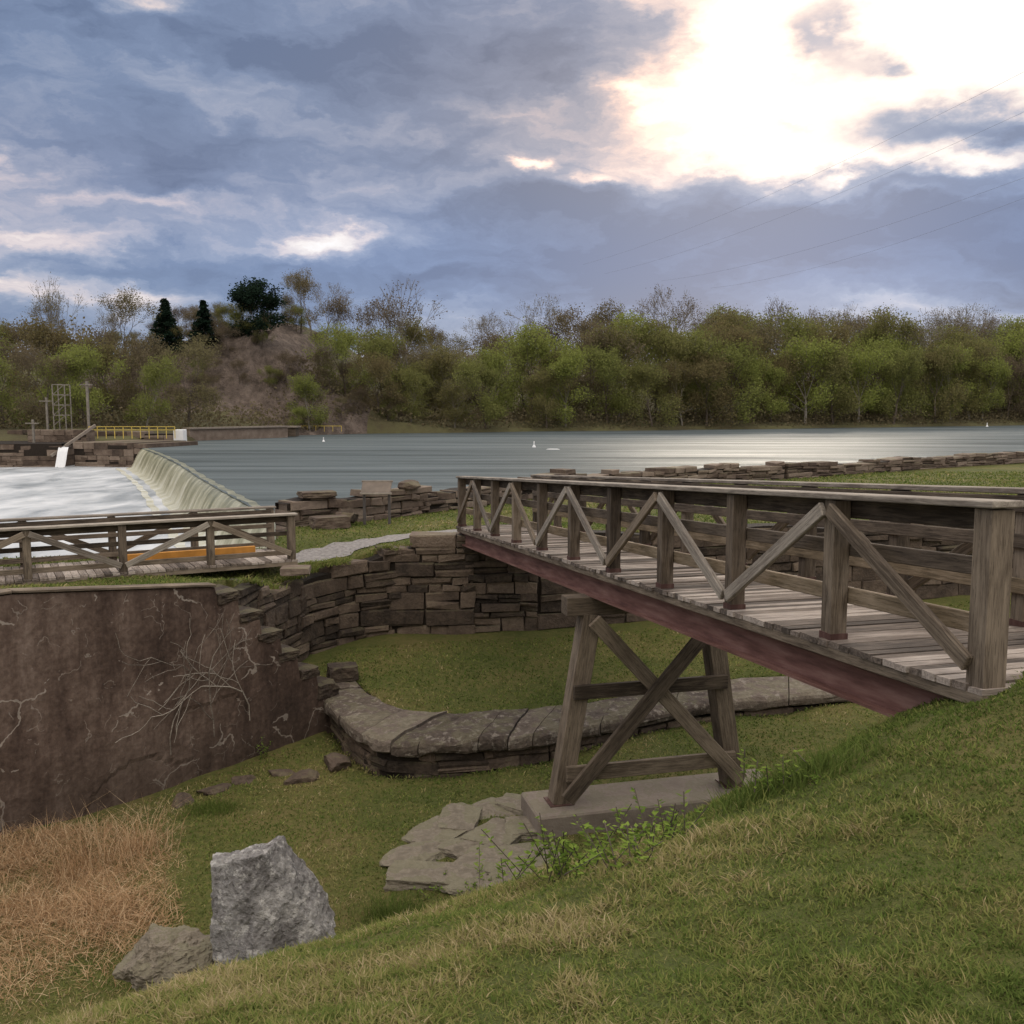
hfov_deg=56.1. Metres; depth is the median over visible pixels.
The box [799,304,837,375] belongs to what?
tree
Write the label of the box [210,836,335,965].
boulder
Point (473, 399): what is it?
tree
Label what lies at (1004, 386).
tree
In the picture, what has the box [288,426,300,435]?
gate hut
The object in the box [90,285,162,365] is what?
tree
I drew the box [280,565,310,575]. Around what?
stone block
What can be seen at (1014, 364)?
tree
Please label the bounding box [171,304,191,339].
tree
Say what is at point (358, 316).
tree
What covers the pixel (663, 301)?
tree
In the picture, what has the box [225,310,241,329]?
tree
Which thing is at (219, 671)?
vine
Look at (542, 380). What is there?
tree
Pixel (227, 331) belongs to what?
tree
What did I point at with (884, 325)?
tree
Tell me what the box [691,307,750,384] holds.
tree
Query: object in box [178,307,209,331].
tree
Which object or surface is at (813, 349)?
tree
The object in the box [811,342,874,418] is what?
tree
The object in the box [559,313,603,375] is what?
tree
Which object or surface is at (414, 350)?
tree
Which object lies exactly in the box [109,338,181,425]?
tree
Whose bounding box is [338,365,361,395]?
tree
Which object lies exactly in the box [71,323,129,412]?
tree
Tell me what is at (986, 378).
tree
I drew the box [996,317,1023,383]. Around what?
tree
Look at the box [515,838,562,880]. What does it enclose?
weed plant
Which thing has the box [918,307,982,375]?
tree
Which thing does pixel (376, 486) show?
information sign
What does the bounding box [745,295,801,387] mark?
tree
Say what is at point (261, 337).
tree
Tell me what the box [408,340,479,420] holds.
tree
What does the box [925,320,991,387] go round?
tree
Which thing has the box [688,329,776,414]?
tree
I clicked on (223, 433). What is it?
retaining wall
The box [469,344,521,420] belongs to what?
tree
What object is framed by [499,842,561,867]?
rock slab
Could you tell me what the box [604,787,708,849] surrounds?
weed plant
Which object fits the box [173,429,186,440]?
concrete pier
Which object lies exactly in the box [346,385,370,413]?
tree
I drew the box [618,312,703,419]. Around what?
tree
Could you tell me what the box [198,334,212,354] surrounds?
tree
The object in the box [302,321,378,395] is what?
tree
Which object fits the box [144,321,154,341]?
tree
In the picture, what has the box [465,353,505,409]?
tree
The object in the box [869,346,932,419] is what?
tree
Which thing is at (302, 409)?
tree
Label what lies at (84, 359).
tree
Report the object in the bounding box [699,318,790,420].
tree
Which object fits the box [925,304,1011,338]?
tree
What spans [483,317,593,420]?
tree
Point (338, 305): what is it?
tree
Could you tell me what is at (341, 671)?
stone block
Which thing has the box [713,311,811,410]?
tree
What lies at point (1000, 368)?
tree
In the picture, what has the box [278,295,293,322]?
tree
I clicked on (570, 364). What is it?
tree
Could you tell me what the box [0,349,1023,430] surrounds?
undergrowth
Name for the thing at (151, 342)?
tree
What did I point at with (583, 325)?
tree
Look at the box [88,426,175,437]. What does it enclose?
safety railing
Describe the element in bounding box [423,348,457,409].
tree
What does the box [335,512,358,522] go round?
ruin stone
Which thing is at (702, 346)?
tree
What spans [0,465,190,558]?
water
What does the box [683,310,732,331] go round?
tree
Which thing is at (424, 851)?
rock slab
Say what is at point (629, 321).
tree
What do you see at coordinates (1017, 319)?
tree
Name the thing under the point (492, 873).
rock slab
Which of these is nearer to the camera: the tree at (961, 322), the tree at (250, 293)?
the tree at (250, 293)
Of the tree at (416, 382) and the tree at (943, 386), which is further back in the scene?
the tree at (943, 386)
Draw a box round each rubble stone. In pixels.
[171,792,194,808]
[196,783,231,795]
[231,775,255,784]
[268,769,294,776]
[284,769,319,784]
[324,752,351,771]
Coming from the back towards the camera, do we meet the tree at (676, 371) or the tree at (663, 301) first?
the tree at (663, 301)
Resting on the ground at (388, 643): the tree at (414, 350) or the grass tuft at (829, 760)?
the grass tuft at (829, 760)
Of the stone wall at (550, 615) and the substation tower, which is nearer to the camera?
the stone wall at (550, 615)
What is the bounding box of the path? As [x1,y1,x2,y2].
[296,529,456,562]
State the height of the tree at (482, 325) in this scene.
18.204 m
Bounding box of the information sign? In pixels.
[360,480,392,524]
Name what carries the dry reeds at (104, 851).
on the ground at (388, 643)
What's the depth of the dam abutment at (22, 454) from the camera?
99.70 m
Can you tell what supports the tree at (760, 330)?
on the hills
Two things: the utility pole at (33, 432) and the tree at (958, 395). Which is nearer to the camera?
the utility pole at (33, 432)
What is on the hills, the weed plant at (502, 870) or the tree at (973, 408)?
the tree at (973, 408)
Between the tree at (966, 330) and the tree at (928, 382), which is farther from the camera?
the tree at (966, 330)
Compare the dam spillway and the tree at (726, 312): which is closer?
the dam spillway
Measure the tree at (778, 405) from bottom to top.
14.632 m
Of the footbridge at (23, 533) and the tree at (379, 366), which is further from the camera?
the tree at (379, 366)
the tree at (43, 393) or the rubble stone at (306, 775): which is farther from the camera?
the tree at (43, 393)
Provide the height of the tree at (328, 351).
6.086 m
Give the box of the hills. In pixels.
[0,322,1023,440]
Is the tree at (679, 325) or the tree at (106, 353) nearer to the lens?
the tree at (106, 353)
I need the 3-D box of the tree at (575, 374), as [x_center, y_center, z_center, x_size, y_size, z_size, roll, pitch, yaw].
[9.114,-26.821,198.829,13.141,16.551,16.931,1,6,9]
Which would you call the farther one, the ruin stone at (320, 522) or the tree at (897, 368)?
the tree at (897, 368)
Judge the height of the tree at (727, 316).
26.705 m
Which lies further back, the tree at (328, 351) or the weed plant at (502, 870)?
the tree at (328, 351)
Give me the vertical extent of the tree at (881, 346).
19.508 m
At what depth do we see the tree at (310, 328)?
185.82 m
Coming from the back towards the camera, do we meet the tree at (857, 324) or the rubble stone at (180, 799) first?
the tree at (857, 324)
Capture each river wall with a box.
[275,461,784,538]
[783,451,1023,478]
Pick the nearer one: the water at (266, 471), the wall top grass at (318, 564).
the wall top grass at (318, 564)
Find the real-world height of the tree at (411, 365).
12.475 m
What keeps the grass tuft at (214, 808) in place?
on the ground at (388, 643)
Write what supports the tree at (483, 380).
on the hills
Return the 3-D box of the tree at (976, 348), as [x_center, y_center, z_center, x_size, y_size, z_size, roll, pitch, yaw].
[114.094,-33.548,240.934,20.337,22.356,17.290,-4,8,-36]
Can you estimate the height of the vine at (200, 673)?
2.009 m
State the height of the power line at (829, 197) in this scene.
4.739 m
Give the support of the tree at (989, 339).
on the hills
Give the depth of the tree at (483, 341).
202.88 m
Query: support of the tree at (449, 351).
on the hills
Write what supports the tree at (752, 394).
on the hills
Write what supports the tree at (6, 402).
on the hills
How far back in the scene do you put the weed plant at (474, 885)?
11.88 m
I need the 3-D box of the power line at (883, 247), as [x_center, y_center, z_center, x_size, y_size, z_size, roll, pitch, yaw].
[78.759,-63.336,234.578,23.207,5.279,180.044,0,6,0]
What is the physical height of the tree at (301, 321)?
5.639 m
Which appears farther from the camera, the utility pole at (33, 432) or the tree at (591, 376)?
the tree at (591, 376)
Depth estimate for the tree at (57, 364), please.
114.49 m
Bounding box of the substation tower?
[51,384,72,429]
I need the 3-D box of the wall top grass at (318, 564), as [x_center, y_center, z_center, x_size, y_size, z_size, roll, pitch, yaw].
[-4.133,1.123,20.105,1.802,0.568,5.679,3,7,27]
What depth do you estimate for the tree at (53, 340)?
137.32 m
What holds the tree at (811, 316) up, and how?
on the hills
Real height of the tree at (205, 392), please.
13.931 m
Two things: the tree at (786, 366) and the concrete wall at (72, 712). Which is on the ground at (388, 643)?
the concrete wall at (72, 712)
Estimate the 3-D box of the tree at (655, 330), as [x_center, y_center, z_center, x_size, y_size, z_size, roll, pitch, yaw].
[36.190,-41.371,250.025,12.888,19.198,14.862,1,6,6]
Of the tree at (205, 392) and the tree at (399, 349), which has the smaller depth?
the tree at (205, 392)
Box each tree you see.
[0,318,27,381]
[0,331,33,406]
[0,331,42,423]
[0,341,83,426]
[0,347,33,428]
[5,320,46,386]
[6,312,87,406]
[22,272,92,380]
[27,340,108,423]
[28,340,130,428]
[46,312,85,338]
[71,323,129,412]
[73,330,143,423]
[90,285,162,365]
[94,305,134,358]
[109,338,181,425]
[115,329,180,405]
[119,369,141,392]
[122,350,185,428]
[126,331,141,349]
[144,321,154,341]
[149,298,184,351]
[149,332,230,425]
[166,322,188,345]
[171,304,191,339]
[173,308,196,338]
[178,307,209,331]
[186,300,222,345]
[187,303,198,327]
[189,303,215,314]
[189,321,200,345]
[191,372,221,399]
[195,308,218,333]
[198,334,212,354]
[207,319,226,340]
[211,301,224,320]
[212,301,247,334]
[212,321,244,358]
[225,276,289,341]
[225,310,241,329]
[226,303,260,332]
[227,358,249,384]
[250,315,276,348]
[251,320,268,344]
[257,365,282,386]
[261,312,275,337]
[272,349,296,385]
[277,267,326,333]
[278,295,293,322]
[281,267,324,330]
[282,371,331,430]
[283,303,308,331]
[287,405,308,425]
[290,354,307,376]
[296,392,327,419]
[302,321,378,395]
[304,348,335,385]
[306,282,353,336]
[310,330,328,361]
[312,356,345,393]
[319,293,353,359]
[321,342,339,367]
[331,297,386,368]
[333,362,350,393]
[333,394,347,417]
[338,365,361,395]
[342,351,408,412]
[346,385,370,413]
[349,326,402,387]
[352,274,447,386]
[353,323,416,403]
[359,334,413,405]
[378,390,399,419]
[378,391,399,420]
[381,360,441,415]
[386,339,426,390]
[391,395,408,420]
[392,314,443,383]
[396,350,441,402]
[396,367,434,421]
[401,344,449,406]
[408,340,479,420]
[417,330,475,389]
[418,324,447,358]
[419,340,472,410]
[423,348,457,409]
[432,342,479,409]
[433,349,475,415]
[436,376,473,427]
[446,353,509,428]
[457,354,486,408]
[459,311,506,358]
[462,327,522,400]
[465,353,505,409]
[466,353,510,412]
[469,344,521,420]
[477,331,508,374]
[477,360,514,419]
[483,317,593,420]
[487,332,555,417]
[491,318,540,377]
[504,292,575,368]
[518,366,575,427]
[522,318,571,393]
[531,345,593,425]
[535,345,586,411]
[535,347,583,411]
[540,303,600,384]
[556,330,620,416]
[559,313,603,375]
[560,317,648,419]
[579,305,685,414]
[582,297,633,370]
[582,320,648,420]
[582,343,638,421]
[600,356,682,426]
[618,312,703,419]
[628,284,707,362]
[629,330,692,402]
[630,317,669,368]
[643,298,719,367]
[651,325,744,418]
[651,356,707,425]
[659,326,724,414]
[678,348,743,425]
[679,324,741,418]
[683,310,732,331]
[688,302,768,399]
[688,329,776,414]
[689,315,711,328]
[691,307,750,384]
[692,336,768,423]
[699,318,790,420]
[701,303,769,377]
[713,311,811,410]
[724,307,828,399]
[731,313,784,386]
[736,353,791,422]
[744,347,818,419]
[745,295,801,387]
[767,314,859,414]
[770,330,848,422]
[786,320,864,418]
[797,343,862,406]
[798,306,855,380]
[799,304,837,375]
[807,339,865,423]
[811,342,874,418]
[822,305,867,341]
[827,341,895,421]
[836,313,876,370]
[842,299,919,384]
[844,306,947,414]
[844,308,950,392]
[844,326,942,418]
[855,337,921,418]
[857,305,915,374]
[859,342,910,418]
[868,344,931,423]
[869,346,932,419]
[902,340,971,422]
[904,343,946,409]
[915,342,979,418]
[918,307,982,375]
[920,318,1009,412]
[922,340,973,419]
[925,303,993,377]
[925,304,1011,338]
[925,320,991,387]
[937,352,1002,418]
[938,332,1001,417]
[939,330,997,407]
[957,352,1015,419]
[961,343,1015,417]
[964,333,1023,416]
[974,315,1013,337]
[977,314,1015,379]
[979,315,1023,378]
[979,321,1023,416]
[987,355,1023,418]
[991,340,1023,411]
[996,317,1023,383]
[1005,340,1023,416]
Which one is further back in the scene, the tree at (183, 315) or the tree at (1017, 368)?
the tree at (1017, 368)
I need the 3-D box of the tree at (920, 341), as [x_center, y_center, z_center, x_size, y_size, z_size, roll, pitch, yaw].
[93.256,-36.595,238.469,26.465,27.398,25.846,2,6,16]
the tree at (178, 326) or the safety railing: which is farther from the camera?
the tree at (178, 326)
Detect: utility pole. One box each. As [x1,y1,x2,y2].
[25,420,38,442]
[39,398,51,429]
[80,381,92,428]
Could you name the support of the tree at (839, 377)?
on the hills
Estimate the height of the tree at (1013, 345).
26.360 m
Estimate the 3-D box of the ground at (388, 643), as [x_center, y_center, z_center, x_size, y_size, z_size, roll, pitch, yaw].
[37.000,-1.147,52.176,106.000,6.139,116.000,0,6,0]
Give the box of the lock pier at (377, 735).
[324,676,852,778]
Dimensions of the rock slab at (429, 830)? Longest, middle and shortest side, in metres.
0.816 x 0.686 x 0.183 m
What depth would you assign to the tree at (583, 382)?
185.98 m
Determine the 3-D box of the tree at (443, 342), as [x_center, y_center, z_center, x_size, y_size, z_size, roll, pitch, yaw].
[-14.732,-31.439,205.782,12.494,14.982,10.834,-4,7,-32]
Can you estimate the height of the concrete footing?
0.600 m
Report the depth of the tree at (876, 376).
221.00 m
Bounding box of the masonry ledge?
[27,429,94,443]
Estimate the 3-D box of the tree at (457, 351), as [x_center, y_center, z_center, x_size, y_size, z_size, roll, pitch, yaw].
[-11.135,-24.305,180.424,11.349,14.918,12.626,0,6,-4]
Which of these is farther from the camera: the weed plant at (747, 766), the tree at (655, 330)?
the tree at (655, 330)
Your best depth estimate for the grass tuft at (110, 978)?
10.12 m
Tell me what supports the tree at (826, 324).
on the hills
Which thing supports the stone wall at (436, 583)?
on the ground at (388, 643)
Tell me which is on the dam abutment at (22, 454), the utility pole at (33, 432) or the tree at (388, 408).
the utility pole at (33, 432)
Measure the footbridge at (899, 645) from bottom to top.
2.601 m
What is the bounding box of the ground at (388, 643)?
[0,463,1023,1023]
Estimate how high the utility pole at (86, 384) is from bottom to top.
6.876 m
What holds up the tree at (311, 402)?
on the hills
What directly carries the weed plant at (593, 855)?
on the ground at (388, 643)
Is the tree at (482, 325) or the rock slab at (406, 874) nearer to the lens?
the rock slab at (406, 874)
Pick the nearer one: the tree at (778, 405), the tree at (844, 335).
the tree at (778, 405)
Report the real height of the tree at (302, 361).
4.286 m
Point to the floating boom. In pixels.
(202, 552)
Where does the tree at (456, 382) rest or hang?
on the hills
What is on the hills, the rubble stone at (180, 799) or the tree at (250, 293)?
the tree at (250, 293)
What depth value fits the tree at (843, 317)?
280.80 m
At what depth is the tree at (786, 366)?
204.21 m
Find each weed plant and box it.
[256,737,271,756]
[413,872,473,898]
[471,864,500,888]
[474,841,519,888]
[481,828,615,882]
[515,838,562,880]
[519,809,697,877]
[564,814,663,874]
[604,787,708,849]
[737,748,822,791]
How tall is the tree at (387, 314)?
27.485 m
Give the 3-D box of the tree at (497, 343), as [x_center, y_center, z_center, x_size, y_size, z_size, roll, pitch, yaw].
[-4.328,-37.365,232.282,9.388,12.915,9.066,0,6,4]
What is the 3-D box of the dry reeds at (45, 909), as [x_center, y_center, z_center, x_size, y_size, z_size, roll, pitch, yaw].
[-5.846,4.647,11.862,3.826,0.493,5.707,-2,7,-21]
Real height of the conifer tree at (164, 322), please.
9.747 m
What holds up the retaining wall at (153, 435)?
on the hills
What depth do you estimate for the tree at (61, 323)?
157.02 m
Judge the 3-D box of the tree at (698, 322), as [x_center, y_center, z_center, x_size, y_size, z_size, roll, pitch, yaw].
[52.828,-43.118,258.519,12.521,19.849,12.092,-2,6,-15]
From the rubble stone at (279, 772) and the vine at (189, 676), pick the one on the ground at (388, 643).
the rubble stone at (279, 772)
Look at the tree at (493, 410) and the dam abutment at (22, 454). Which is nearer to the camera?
the dam abutment at (22, 454)
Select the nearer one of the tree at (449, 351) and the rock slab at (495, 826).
the rock slab at (495, 826)
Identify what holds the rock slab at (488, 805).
on the ground at (388, 643)
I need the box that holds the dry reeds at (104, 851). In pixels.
[21,782,215,897]
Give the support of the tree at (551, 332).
on the hills
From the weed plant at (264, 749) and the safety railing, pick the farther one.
the safety railing
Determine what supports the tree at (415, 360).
on the hills
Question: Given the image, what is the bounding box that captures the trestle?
[543,594,746,807]
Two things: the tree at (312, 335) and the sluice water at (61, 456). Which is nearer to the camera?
the sluice water at (61, 456)
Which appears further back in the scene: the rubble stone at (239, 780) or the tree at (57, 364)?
the tree at (57, 364)
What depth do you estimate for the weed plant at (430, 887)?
11.69 m
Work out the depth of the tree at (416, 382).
161.76 m
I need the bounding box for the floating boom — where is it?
[127,546,255,560]
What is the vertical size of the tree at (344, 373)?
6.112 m
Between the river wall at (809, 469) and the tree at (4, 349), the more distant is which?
the tree at (4, 349)
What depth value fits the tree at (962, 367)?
228.36 m
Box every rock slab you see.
[379,841,444,866]
[383,860,453,891]
[401,815,466,848]
[437,802,482,831]
[437,836,482,858]
[439,862,487,895]
[454,844,534,874]
[460,817,521,846]
[472,797,515,819]
[478,863,531,890]
[495,793,522,815]
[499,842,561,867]
[505,816,536,841]
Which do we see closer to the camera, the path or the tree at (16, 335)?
the path
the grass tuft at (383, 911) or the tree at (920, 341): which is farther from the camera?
the tree at (920, 341)
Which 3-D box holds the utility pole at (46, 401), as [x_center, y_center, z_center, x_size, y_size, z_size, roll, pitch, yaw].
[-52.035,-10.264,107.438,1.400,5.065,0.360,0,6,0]
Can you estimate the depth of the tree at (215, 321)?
157.65 m
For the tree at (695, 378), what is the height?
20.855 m
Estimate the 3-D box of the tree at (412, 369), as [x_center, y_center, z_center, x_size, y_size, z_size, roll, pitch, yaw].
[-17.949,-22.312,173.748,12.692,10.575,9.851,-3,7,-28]
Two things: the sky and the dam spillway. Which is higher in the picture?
the sky
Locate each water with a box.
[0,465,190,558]
[55,446,70,466]
[143,425,1023,510]
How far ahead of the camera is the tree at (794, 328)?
218.79 m
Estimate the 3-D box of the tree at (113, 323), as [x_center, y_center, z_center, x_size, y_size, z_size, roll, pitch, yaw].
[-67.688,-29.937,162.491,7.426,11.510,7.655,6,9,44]
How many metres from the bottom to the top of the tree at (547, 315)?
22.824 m
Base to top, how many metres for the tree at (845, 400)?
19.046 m
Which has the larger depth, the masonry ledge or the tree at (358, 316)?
the tree at (358, 316)
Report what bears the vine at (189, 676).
attached to the concrete wall at (72, 712)
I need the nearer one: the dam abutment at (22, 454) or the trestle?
the trestle
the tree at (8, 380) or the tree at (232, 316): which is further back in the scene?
the tree at (232, 316)
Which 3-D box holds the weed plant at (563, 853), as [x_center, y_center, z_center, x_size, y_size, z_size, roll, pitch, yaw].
[0.522,1.863,5.462,1.004,0.328,0.495,-3,7,-26]
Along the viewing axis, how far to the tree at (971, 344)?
262.81 m
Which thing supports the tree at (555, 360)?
on the hills
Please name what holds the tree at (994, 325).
on the hills
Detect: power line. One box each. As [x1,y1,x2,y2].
[590,72,1022,262]
[605,112,1022,273]
[664,178,1021,280]
[715,199,1020,287]
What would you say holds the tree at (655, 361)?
on the hills
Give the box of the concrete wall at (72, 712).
[0,582,339,834]
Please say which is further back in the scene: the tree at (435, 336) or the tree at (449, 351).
the tree at (435, 336)
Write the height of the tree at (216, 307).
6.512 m
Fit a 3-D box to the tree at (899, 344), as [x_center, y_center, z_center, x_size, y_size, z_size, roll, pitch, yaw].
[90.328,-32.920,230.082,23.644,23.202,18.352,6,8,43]
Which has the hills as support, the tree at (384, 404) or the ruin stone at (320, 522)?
the tree at (384, 404)
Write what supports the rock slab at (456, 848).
on the ground at (388, 643)
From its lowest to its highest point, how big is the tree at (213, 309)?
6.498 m
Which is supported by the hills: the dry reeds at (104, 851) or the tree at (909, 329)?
the tree at (909, 329)
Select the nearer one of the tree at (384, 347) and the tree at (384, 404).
the tree at (384, 404)
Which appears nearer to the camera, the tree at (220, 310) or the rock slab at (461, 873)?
the rock slab at (461, 873)
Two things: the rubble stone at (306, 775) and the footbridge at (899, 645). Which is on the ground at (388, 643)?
the rubble stone at (306, 775)
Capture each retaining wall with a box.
[7,430,172,439]
[182,426,287,440]
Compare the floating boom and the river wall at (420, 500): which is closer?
the floating boom
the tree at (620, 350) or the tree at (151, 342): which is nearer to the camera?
the tree at (151, 342)
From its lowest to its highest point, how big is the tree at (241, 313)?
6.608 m
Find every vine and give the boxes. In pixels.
[115,614,222,754]
[115,626,249,742]
[153,613,270,735]
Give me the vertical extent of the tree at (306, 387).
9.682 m
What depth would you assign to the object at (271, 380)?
153.39 m
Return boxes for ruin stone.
[296,490,336,497]
[309,514,350,529]
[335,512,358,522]
[398,480,420,489]
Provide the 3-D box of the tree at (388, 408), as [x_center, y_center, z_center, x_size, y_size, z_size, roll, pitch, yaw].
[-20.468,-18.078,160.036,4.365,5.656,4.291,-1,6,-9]
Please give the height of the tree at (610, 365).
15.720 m
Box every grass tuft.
[74,946,131,997]
[167,790,257,821]
[334,884,436,931]
[664,716,935,831]
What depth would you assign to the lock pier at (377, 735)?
16.62 m
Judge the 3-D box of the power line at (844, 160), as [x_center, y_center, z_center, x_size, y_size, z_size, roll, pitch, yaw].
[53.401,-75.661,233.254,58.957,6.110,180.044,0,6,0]
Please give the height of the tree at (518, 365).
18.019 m
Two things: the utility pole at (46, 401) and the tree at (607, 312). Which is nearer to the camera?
the utility pole at (46, 401)
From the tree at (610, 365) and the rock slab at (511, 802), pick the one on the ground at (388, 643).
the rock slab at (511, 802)
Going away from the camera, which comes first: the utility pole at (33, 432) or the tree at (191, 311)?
the utility pole at (33, 432)
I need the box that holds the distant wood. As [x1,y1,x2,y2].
[1,313,931,381]
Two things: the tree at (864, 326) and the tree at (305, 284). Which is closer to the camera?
the tree at (305, 284)
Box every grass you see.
[236,542,411,588]
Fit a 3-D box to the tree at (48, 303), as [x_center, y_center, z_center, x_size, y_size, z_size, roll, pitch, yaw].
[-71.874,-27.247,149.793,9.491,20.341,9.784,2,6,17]
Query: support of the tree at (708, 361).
on the hills
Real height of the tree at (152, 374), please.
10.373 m
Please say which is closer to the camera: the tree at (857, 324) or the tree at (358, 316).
the tree at (358, 316)
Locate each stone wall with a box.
[230,531,537,661]
[537,520,1014,629]
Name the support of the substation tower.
on the dam abutment at (22, 454)
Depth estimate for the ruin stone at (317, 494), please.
25.87 m
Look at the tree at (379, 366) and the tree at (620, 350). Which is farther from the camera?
the tree at (620, 350)
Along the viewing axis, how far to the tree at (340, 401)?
154.23 m
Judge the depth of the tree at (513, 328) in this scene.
231.12 m
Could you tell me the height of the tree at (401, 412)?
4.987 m
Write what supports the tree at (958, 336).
on the hills
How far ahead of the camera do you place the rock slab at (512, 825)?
13.32 m
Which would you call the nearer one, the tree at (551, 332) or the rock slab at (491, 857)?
the rock slab at (491, 857)
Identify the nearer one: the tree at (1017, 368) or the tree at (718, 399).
the tree at (718, 399)
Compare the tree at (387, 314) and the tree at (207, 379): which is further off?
the tree at (387, 314)
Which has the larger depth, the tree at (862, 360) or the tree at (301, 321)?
the tree at (862, 360)
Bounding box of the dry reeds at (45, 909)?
[0,808,207,1015]
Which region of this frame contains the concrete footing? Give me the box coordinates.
[521,769,766,839]
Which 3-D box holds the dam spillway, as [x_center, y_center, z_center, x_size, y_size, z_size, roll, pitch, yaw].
[-22.247,-1.670,62.444,3.656,2.024,77.876,-3,7,-24]
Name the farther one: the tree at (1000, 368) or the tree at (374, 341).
the tree at (1000, 368)
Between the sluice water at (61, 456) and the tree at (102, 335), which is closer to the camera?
the sluice water at (61, 456)
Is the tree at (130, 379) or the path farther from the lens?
the tree at (130, 379)
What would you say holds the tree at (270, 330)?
on the hills
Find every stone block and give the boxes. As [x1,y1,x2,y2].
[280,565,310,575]
[326,662,358,681]
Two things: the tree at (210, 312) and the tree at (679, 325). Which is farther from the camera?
the tree at (679, 325)
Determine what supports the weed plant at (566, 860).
on the ground at (388, 643)
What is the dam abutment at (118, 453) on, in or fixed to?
in the water at (25, 492)
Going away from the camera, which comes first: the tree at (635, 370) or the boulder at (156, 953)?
the boulder at (156, 953)
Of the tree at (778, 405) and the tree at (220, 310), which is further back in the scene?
the tree at (778, 405)
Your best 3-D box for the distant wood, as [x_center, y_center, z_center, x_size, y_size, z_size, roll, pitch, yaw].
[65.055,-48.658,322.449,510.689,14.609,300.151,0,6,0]
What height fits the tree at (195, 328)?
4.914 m
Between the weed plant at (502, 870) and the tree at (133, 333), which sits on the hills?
the tree at (133, 333)
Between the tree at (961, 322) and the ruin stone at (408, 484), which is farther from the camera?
the tree at (961, 322)
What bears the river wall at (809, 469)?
on the ground at (388, 643)
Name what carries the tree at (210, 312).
on the hills
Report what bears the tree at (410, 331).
on the hills
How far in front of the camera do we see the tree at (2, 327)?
160.61 m
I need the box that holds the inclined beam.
[50,424,95,456]
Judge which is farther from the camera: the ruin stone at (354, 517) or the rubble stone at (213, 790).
the ruin stone at (354, 517)
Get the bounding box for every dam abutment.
[0,441,74,466]
[73,440,197,466]
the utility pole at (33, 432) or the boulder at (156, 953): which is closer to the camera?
the boulder at (156, 953)
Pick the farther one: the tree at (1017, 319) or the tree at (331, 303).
the tree at (1017, 319)
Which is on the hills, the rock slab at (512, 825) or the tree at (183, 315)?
the tree at (183, 315)
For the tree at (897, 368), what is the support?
on the hills
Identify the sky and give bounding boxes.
[0,0,1023,365]
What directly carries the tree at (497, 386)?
on the hills
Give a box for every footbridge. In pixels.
[0,506,297,586]
[456,475,1023,717]
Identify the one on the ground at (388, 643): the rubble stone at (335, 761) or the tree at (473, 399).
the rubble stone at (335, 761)
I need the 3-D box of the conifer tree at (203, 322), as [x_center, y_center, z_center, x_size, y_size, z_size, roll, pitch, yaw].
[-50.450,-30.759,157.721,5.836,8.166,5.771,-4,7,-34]
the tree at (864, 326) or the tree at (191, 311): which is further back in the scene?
the tree at (864, 326)
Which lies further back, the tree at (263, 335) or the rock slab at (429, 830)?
the tree at (263, 335)
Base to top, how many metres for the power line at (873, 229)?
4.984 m
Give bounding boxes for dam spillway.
[116,448,275,547]
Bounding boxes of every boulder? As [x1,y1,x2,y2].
[112,923,215,992]
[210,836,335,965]
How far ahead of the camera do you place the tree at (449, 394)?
162.28 m
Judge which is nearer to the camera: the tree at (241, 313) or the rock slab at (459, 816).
the rock slab at (459, 816)
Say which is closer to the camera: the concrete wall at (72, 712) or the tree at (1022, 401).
the concrete wall at (72, 712)

